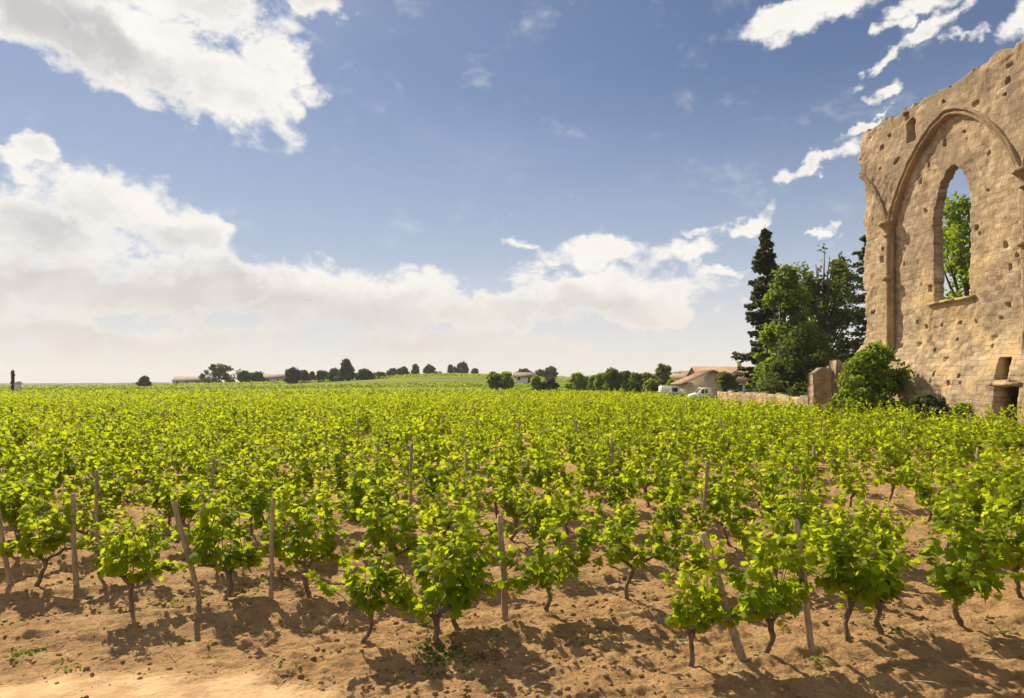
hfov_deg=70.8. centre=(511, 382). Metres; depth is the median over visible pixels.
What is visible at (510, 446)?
grape vine
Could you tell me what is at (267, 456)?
grape vine
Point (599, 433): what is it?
grape vine
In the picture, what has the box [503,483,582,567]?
grape vine
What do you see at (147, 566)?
grape vine
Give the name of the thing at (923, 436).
grape vine
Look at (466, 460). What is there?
wooden stake
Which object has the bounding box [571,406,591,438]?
grape vine
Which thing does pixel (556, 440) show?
grape vine
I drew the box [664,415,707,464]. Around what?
grape vine
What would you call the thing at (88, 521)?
grape vine
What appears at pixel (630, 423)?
grape vine
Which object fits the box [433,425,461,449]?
grape vine
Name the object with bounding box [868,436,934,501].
grape vine
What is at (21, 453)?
grape vine
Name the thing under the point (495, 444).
grape vine
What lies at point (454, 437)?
grape vine
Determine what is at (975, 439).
grape vine
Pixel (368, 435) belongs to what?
grape vine
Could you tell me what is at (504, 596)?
wooden stake
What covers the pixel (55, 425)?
grape vine
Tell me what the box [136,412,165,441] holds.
grape vine
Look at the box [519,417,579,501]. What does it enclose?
grape vine
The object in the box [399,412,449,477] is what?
grape vine
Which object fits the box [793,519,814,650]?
wooden stake
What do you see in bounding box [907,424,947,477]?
grape vine
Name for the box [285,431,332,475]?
grape vine
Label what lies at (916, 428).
grape vine
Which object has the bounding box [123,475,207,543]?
grape vine
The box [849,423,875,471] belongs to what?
grape vine
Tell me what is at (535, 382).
bush
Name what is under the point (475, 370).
tree
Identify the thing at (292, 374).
tree
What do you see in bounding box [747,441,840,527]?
grape vine
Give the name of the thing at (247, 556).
grape vine
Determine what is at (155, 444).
grape vine
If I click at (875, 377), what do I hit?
round bush
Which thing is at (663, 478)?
grape vine
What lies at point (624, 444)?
grape vine
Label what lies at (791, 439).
grape vine
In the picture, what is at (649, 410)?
grape vine
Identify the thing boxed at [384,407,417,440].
grape vine
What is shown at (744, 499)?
grape vine
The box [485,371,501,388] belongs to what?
tree
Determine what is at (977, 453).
wooden stake
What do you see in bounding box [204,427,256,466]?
grape vine
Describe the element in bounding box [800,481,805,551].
wooden stake
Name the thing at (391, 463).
grape vine
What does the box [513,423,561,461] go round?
grape vine
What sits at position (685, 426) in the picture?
grape vine
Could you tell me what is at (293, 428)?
grape vine
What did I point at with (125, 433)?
grape vine
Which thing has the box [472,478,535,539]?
grape vine
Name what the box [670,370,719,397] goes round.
tiled house
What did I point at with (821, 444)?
grape vine
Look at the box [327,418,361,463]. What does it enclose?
grape vine
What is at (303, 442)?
grape vine
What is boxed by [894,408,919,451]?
grape vine
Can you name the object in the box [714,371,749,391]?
tiled house
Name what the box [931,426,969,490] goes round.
grape vine
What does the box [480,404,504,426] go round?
grape vine
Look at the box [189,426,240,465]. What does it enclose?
grape vine
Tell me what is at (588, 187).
sky
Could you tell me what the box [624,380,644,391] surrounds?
bush
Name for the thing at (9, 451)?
grape vine
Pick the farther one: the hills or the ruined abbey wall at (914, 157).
the hills
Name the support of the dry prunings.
on the ground
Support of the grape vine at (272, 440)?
on the ground
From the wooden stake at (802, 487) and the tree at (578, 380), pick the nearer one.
the wooden stake at (802, 487)
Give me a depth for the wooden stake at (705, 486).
9.72 m
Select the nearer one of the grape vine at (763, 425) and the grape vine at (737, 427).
the grape vine at (737, 427)
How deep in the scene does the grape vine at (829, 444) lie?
17.42 m
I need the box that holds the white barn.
[172,377,211,383]
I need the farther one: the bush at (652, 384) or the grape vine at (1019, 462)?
the bush at (652, 384)
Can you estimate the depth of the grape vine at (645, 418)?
24.95 m
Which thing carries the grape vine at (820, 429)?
on the ground
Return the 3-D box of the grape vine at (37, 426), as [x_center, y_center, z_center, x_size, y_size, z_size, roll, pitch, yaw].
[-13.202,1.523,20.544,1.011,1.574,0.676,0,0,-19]
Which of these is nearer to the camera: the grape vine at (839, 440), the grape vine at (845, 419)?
the grape vine at (839, 440)
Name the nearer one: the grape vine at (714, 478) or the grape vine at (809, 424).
the grape vine at (714, 478)
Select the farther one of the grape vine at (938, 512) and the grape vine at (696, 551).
the grape vine at (938, 512)
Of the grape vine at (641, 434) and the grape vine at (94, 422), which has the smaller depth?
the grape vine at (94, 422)
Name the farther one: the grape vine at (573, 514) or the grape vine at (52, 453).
the grape vine at (52, 453)
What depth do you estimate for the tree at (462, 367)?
418.08 m
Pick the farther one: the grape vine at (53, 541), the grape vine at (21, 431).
the grape vine at (21, 431)
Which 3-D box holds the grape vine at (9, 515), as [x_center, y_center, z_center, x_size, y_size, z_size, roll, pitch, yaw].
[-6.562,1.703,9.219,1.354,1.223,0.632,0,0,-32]
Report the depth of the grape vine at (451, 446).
15.20 m
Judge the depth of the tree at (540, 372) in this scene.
378.24 m
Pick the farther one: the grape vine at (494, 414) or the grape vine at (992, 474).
the grape vine at (494, 414)
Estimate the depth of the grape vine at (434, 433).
23.28 m
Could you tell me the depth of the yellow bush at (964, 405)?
30.21 m
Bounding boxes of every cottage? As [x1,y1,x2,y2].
[263,374,285,382]
[513,372,535,382]
[669,373,686,379]
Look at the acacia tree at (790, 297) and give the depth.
68.38 m
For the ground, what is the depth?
6.72 m
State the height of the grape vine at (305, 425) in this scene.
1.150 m
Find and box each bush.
[374,371,386,378]
[530,375,541,390]
[540,376,559,389]
[586,375,595,390]
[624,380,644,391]
[643,378,661,391]
[663,378,676,385]
[715,371,739,391]
[827,340,913,426]
[906,392,957,431]
[949,402,976,424]
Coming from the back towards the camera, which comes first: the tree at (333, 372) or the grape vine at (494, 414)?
the tree at (333, 372)
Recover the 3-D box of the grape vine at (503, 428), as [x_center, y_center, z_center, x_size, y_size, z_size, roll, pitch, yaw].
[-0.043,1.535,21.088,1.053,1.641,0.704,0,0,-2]
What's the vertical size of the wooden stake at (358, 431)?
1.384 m
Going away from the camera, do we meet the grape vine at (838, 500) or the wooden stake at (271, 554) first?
the wooden stake at (271, 554)
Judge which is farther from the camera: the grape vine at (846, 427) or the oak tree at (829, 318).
the oak tree at (829, 318)
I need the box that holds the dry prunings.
[0,517,1015,692]
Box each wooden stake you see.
[0,510,14,585]
[70,493,79,585]
[94,470,99,569]
[171,501,201,601]
[208,458,214,502]
[268,497,275,599]
[322,430,327,478]
[357,420,359,448]
[374,439,379,485]
[409,443,412,517]
[464,452,469,503]
[497,514,507,620]
[518,419,521,466]
[610,438,613,497]
[693,421,696,460]
[699,532,746,660]
[701,461,708,545]
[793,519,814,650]
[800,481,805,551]
[812,447,823,509]
[976,448,979,497]
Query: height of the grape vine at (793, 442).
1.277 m
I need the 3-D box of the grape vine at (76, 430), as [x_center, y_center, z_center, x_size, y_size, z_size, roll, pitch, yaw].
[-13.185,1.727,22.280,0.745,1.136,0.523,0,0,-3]
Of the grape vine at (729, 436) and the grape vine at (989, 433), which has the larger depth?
the grape vine at (989, 433)
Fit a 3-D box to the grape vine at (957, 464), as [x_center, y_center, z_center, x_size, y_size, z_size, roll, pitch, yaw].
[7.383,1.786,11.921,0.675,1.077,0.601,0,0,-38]
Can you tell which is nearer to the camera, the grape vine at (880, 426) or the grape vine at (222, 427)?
the grape vine at (222, 427)
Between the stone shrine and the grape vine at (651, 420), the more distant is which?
the stone shrine
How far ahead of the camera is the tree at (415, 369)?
418.85 m
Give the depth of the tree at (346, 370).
298.42 m
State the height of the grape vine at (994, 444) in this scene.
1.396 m
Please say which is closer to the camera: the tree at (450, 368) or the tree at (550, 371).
the tree at (550, 371)
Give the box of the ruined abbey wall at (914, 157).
[843,38,1023,425]
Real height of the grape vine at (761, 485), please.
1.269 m
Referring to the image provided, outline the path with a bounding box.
[0,656,402,697]
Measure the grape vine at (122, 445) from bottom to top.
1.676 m
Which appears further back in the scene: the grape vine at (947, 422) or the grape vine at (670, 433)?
the grape vine at (670, 433)
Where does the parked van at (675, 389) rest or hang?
on the field
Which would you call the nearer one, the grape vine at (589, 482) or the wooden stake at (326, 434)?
the grape vine at (589, 482)
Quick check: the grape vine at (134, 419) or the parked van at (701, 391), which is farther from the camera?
the parked van at (701, 391)
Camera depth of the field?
261.70 m
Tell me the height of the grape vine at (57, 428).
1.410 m
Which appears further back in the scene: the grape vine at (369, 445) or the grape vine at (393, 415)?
the grape vine at (393, 415)
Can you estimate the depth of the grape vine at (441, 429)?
21.55 m
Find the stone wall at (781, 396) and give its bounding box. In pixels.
[717,391,807,407]
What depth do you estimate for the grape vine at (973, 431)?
22.12 m
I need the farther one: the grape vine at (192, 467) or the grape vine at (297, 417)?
the grape vine at (297, 417)
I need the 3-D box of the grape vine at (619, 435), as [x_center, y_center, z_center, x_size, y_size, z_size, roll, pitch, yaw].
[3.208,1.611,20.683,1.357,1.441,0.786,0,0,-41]
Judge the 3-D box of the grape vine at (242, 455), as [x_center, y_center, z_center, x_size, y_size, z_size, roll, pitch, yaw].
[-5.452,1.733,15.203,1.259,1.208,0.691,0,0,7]
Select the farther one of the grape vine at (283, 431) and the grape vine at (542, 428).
the grape vine at (542, 428)
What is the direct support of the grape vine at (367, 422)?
on the ground
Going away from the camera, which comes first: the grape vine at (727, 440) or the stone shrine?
the grape vine at (727, 440)
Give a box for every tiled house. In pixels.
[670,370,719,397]
[686,362,751,376]
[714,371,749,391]
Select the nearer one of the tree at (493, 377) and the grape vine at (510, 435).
the grape vine at (510, 435)
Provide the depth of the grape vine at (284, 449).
16.79 m
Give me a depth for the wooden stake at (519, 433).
19.37 m
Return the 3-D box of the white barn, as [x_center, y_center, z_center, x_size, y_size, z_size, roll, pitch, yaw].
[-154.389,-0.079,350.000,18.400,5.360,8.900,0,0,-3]
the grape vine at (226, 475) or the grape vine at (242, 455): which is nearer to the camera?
the grape vine at (226, 475)
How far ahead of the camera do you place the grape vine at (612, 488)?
11.13 m
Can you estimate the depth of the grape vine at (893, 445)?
18.09 m
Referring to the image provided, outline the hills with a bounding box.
[0,371,688,385]
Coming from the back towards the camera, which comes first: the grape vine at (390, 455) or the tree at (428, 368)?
the tree at (428, 368)
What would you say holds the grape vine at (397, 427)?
on the ground
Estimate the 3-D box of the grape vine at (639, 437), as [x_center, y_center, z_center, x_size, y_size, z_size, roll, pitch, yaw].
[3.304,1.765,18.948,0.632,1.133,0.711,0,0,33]
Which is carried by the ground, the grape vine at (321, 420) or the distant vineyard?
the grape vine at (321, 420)
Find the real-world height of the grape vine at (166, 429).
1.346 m
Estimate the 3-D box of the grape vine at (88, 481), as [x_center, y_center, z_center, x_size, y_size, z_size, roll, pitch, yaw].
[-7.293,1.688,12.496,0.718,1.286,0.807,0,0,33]
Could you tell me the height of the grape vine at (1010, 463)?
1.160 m
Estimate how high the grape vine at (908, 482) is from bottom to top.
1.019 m
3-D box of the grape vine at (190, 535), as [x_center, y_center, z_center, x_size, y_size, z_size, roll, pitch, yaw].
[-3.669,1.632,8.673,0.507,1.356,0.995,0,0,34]
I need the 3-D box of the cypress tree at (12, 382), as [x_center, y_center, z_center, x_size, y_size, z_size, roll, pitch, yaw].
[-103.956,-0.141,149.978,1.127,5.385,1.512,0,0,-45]
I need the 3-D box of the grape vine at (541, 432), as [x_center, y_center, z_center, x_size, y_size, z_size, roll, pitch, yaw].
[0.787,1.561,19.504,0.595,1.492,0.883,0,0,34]
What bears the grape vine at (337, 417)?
on the ground
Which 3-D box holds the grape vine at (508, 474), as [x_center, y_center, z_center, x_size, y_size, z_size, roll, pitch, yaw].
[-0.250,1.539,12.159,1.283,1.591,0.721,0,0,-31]
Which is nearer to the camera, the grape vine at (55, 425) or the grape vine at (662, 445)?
the grape vine at (662, 445)
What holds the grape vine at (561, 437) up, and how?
on the ground
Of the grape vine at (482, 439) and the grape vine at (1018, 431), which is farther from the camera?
the grape vine at (1018, 431)
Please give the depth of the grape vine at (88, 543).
8.26 m
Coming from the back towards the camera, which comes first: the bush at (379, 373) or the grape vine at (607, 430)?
the bush at (379, 373)
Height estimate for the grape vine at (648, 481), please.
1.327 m
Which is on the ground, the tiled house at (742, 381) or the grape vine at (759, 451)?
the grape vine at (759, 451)
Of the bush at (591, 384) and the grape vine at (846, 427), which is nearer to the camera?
the grape vine at (846, 427)
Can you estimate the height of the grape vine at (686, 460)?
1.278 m
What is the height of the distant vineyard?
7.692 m
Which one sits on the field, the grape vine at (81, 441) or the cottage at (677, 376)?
the cottage at (677, 376)
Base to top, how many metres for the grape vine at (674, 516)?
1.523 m
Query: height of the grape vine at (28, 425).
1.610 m
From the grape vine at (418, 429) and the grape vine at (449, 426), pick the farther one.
the grape vine at (449, 426)
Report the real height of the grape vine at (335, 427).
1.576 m
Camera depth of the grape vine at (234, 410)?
22.24 m
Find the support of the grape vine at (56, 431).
on the ground
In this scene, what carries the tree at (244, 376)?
on the field
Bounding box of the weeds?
[4,463,1011,692]
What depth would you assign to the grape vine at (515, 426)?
24.61 m
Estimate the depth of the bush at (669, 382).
124.56 m
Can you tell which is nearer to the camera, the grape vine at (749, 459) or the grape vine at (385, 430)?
the grape vine at (749, 459)
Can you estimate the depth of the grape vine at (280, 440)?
18.36 m
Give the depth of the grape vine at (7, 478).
12.06 m
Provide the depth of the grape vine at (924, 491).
11.36 m
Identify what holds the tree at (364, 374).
on the field
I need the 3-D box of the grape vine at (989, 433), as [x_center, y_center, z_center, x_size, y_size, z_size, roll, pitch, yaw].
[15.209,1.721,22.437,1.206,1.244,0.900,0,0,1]
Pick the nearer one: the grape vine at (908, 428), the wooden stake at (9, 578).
the wooden stake at (9, 578)
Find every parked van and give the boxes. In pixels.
[659,386,686,397]
[688,388,710,399]
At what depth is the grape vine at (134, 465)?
14.27 m
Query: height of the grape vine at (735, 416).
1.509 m
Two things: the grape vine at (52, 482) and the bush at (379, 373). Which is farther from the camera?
the bush at (379, 373)
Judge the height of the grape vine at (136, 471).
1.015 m
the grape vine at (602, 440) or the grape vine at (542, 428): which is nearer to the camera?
the grape vine at (602, 440)
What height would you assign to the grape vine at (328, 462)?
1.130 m
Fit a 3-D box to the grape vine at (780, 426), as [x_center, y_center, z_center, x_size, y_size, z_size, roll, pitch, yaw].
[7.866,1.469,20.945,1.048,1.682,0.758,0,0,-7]
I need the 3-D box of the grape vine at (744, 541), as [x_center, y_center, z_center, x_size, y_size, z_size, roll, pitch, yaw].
[2.950,1.573,8.277,1.028,1.531,0.934,0,0,-27]
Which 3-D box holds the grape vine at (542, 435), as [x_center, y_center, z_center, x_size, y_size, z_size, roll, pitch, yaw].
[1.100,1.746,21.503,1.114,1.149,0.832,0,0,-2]
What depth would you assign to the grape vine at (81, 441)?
18.11 m
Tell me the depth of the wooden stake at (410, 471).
11.58 m
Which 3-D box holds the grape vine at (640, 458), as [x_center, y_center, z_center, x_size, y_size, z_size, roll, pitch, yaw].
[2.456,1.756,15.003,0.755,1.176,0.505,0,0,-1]
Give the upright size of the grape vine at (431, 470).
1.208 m
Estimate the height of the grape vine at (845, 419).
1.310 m
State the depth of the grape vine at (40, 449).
14.96 m
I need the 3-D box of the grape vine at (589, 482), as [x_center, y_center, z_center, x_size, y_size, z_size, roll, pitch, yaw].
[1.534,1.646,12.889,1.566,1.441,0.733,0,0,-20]
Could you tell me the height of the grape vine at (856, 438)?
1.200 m
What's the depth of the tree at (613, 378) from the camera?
153.85 m
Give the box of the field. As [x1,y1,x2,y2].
[58,375,716,403]
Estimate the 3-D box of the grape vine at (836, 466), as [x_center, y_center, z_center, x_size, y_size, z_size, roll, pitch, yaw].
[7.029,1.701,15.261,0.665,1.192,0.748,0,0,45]
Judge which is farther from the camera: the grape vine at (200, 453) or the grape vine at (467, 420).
the grape vine at (467, 420)
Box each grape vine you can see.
[0,405,28,463]
[0,405,32,444]
[0,418,58,533]
[0,421,18,469]
[0,427,11,472]
[0,449,34,480]
[0,473,58,552]
[0,474,109,586]
[1,417,75,499]
[1,437,49,496]
[18,423,72,475]
[29,436,74,476]
[31,409,68,443]
[31,413,58,441]
[33,414,71,443]
[33,417,66,451]
[33,418,64,458]
[59,483,115,547]
[63,442,119,498]
[69,420,95,450]
[70,434,117,484]
[71,420,96,440]
[71,423,114,465]
[72,416,106,456]
[72,422,127,482]
[76,406,115,459]
[76,451,152,512]
[76,489,186,575]
[90,414,136,443]
[93,422,140,452]
[96,504,188,612]
[98,434,177,491]
[105,412,165,485]
[109,414,151,434]
[113,439,138,460]
[114,439,150,474]
[116,423,140,444]
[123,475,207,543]
[129,416,161,439]
[134,449,204,523]
[135,426,175,452]
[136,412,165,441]
[136,420,191,507]
[142,416,169,443]
[161,427,208,468]
[161,429,196,475]
[165,413,190,444]
[169,462,246,564]
[174,418,204,447]
[175,421,199,442]
[176,420,211,472]
[176,432,223,481]
[181,440,244,504]
[188,409,221,448]
[188,433,251,512]
[188,472,280,600]
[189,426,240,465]
[196,406,222,436]
[204,405,243,442]
[204,418,235,453]
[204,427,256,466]
[217,441,346,544]
[218,407,250,459]
[221,419,266,464]
[222,436,279,477]
[226,449,283,535]
[244,423,263,444]
[248,415,279,438]
[251,414,277,445]
[251,422,284,452]
[251,425,282,457]
[254,431,331,488]
[260,435,317,500]
[261,430,289,476]
[262,471,366,594]
[268,401,294,435]
[271,412,314,461]
[282,420,303,440]
[285,421,327,471]
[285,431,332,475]
[288,407,306,432]
[289,411,317,445]
[289,412,330,454]
[295,417,314,437]
[299,442,353,530]
[303,555,408,642]
[307,411,339,446]
[310,406,339,430]
[315,407,349,441]
[315,424,388,500]
[315,435,361,472]
[316,411,339,440]
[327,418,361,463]
[334,478,452,583]
[338,397,371,437]
[341,442,417,550]
[344,465,411,508]
[346,422,379,446]
[348,418,373,455]
[351,397,376,444]
[352,435,393,469]
[358,435,398,478]
[359,477,504,644]
[365,436,398,456]
[370,418,399,447]
[372,433,420,472]
[373,414,416,461]
[376,414,400,439]
[377,421,424,456]
[379,443,419,499]
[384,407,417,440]
[395,434,433,490]
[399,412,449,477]
[403,450,479,501]
[408,490,513,626]
[411,410,446,450]
[411,412,439,439]
[414,469,487,542]
[419,404,449,435]
[427,428,452,469]
[428,427,457,458]
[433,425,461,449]
[435,420,458,438]
[439,438,478,494]
[440,455,506,557]
[447,417,484,471]
[450,419,475,444]
[451,418,472,443]
[452,414,485,463]
[457,419,494,465]
[459,410,475,432]
[461,416,495,441]
[464,425,530,517]
[470,409,501,441]
[470,418,501,453]
[470,450,525,488]
[471,408,505,431]
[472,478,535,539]
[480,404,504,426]
[481,430,519,474]
[487,433,522,465]
[488,426,522,462]
[490,474,635,610]
[493,407,526,444]
[493,419,518,438]
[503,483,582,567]
[508,409,532,432]
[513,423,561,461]
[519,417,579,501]
[523,419,565,475]
[523,435,567,494]
[528,417,549,442]
[529,413,552,449]
[530,406,546,431]
[531,422,563,449]
[532,410,564,435]
[539,446,585,534]
[544,410,567,429]
[553,400,575,444]
[558,416,579,446]
[558,424,589,454]
[563,420,616,471]
[564,408,600,464]
[567,415,606,446]
[569,433,635,506]
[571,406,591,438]
[575,434,602,493]
[578,403,600,435]
[587,464,648,521]
[592,489,639,545]
[594,425,646,471]
[594,430,616,450]
[598,502,669,598]
[600,420,611,436]
[600,433,621,456]
[601,413,639,448]
[605,437,665,505]
[609,412,631,437]
[611,403,635,452]
[616,440,648,489]
[623,428,650,466]
[628,442,710,509]
[629,401,648,443]
[631,425,665,473]
[637,408,666,447]
[637,418,662,443]
[637,418,685,485]
[640,399,668,428]
[648,445,709,551]
[654,407,677,444]
[656,510,726,585]
[659,547,729,666]
[662,436,702,494]
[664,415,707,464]
[665,422,682,444]
[671,401,699,450]
[672,419,692,437]
[683,459,784,545]
[686,410,724,437]
[689,425,725,472]
[693,423,711,463]
[698,454,755,518]
[700,410,747,470]
[700,412,729,436]
[700,494,819,653]
[707,422,720,446]
[711,453,830,581]
[715,425,759,471]
[718,419,740,445]
[718,426,739,454]
[719,447,761,488]
[722,405,749,432]
[728,414,762,466]
[729,441,784,483]
[735,419,788,464]
[739,413,771,448]
[739,443,784,513]
[747,410,778,435]
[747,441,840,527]
[748,410,776,442]
[763,431,798,458]
[765,405,798,445]
[772,398,802,438]
[773,410,802,439]
[773,440,831,491]
[774,422,814,461]
[777,465,931,634]
[785,427,823,504]
[787,425,836,465]
[798,421,837,448]
[799,406,819,439]
[800,477,872,555]
[803,508,901,640]
[814,418,855,448]
[814,425,848,463]
[819,417,849,441]
[820,430,850,463]
[822,451,884,506]
[825,435,862,487]
[839,423,877,462]
[840,413,876,439]
[842,409,864,454]
[843,492,916,554]
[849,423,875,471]
[855,397,881,448]
[862,423,918,468]
[865,410,884,449]
[865,412,894,459]
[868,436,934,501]
[872,418,928,469]
[885,452,934,494]
[890,413,923,439]
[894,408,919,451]
[904,446,954,521]
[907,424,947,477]
[915,420,935,450]
[918,471,1023,626]
[920,419,941,456]
[924,455,974,547]
[925,410,964,452]
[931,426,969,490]
[933,457,981,513]
[934,408,979,463]
[934,419,957,451]
[945,420,1010,462]
[955,419,984,454]
[956,440,1023,545]
[958,416,981,448]
[960,444,992,477]
[971,417,1003,453]
[971,478,1023,598]
[975,418,1009,448]
[976,432,1023,516]
[976,435,1023,497]
[983,446,1023,479]
[991,411,1023,464]
[992,411,1023,460]
[999,452,1023,482]
[1000,404,1023,439]
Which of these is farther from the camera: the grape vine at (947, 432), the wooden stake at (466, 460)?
the grape vine at (947, 432)
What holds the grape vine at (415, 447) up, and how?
on the ground
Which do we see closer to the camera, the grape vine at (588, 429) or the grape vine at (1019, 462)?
the grape vine at (1019, 462)
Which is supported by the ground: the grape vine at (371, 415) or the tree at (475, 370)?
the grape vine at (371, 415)
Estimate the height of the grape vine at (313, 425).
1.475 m
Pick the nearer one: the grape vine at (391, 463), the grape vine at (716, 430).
the grape vine at (391, 463)
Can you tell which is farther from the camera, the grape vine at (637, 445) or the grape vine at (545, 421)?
the grape vine at (545, 421)
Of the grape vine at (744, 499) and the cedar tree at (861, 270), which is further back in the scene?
the cedar tree at (861, 270)
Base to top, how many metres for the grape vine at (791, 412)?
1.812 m
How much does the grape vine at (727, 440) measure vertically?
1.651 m
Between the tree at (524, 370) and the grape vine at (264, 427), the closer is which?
the grape vine at (264, 427)
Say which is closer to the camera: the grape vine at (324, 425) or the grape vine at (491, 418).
the grape vine at (324, 425)
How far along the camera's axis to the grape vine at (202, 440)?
18.79 m
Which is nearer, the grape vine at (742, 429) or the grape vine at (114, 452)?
the grape vine at (114, 452)
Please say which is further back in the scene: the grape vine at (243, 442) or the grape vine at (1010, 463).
the grape vine at (243, 442)
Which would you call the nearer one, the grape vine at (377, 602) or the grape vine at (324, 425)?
the grape vine at (377, 602)
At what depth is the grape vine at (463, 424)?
24.12 m
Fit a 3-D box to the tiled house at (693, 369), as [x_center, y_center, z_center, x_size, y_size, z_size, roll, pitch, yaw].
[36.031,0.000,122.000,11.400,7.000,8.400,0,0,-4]
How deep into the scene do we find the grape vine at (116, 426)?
24.10 m
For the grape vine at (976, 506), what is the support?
on the ground
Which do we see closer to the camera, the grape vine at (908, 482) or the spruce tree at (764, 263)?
the grape vine at (908, 482)
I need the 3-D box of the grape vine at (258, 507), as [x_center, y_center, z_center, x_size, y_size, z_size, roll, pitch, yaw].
[-2.938,1.546,9.253,1.089,1.590,1.365,0,0,29]
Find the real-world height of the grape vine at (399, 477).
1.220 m
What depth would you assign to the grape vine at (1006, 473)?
10.06 m
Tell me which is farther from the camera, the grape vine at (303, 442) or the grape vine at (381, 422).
the grape vine at (381, 422)
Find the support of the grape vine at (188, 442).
on the ground
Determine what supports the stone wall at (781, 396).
on the ground
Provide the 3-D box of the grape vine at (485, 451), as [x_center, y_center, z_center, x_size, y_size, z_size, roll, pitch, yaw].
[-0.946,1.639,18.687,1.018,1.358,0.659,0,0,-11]
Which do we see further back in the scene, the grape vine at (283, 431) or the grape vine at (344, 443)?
the grape vine at (283, 431)
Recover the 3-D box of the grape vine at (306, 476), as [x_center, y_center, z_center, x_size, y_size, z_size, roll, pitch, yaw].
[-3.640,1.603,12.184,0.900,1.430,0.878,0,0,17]
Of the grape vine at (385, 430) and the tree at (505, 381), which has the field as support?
the tree at (505, 381)
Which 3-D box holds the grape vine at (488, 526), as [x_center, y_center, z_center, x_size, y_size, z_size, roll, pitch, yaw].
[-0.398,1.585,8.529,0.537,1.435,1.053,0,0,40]
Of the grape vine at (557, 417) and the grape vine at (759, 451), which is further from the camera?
the grape vine at (557, 417)
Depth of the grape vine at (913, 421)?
22.92 m
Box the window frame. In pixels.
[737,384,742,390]
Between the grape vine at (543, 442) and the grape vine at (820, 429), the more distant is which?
the grape vine at (820, 429)
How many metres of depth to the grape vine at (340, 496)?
10.85 m
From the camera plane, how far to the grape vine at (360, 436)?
20.84 m
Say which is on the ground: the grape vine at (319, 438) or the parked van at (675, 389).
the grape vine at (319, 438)
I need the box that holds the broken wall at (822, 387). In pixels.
[807,360,852,419]
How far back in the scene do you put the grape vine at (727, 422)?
24.21 m
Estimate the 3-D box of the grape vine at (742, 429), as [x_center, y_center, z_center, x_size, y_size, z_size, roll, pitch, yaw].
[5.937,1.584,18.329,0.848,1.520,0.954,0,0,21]
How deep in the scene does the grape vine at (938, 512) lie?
9.32 m
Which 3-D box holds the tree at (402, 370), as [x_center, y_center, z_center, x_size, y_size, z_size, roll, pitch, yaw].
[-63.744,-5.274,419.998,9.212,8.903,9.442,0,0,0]
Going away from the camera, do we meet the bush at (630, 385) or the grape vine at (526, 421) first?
the grape vine at (526, 421)
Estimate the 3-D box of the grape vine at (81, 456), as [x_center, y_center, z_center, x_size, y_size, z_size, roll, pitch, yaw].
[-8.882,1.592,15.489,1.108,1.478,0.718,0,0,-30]
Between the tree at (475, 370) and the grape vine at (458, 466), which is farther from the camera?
the tree at (475, 370)
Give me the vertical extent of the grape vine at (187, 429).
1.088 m
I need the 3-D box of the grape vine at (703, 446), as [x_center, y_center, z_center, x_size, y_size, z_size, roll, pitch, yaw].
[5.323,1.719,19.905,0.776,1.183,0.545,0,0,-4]
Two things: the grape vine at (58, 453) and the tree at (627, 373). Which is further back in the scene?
the tree at (627, 373)
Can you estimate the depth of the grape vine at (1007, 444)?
17.44 m
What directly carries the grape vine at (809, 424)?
on the ground
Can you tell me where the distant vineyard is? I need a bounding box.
[0,372,691,397]
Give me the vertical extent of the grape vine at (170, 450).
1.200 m
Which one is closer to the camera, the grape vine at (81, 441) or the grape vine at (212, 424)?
the grape vine at (81, 441)
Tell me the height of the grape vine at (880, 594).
1.547 m
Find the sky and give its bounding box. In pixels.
[0,0,1023,382]
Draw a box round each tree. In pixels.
[10,370,15,390]
[135,375,151,386]
[199,363,240,382]
[236,370,251,383]
[249,371,265,383]
[283,366,301,383]
[300,370,310,382]
[310,371,316,381]
[315,370,328,381]
[324,367,341,381]
[333,358,354,381]
[353,368,374,379]
[386,368,396,375]
[395,366,409,374]
[411,364,420,373]
[423,364,435,374]
[447,364,453,374]
[453,361,468,373]
[470,368,478,374]
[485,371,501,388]
[498,371,513,389]
[517,368,531,371]
[535,369,545,377]
[544,366,558,377]
[564,372,589,390]
[593,372,604,389]
[601,367,624,390]
[620,370,631,389]
[628,372,644,387]
[642,372,662,383]
[654,363,671,385]
[726,228,793,392]
[749,262,819,395]
[755,322,849,396]
[797,243,865,361]
[835,235,866,355]
[942,191,970,299]
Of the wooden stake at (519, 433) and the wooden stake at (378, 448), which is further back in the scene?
the wooden stake at (519, 433)
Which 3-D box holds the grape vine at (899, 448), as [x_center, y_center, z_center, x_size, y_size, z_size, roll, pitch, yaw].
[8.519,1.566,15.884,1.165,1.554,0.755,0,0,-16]
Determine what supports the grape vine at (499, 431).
on the ground
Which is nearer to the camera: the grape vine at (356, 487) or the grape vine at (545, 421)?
the grape vine at (356, 487)
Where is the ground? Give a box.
[0,401,1023,697]
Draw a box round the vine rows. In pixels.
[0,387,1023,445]
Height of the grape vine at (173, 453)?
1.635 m
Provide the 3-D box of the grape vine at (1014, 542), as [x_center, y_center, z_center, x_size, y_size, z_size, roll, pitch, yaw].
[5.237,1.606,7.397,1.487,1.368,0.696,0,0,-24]
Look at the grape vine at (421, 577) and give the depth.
6.69 m
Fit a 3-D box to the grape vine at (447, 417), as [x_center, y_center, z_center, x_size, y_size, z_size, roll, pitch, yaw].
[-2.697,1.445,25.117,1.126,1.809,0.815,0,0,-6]
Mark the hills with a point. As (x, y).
(68, 384)
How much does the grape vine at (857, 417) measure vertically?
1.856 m
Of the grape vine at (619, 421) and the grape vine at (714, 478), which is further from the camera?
the grape vine at (619, 421)
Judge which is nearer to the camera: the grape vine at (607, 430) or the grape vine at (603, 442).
the grape vine at (603, 442)
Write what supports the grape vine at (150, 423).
on the ground
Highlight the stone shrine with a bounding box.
[14,379,22,390]

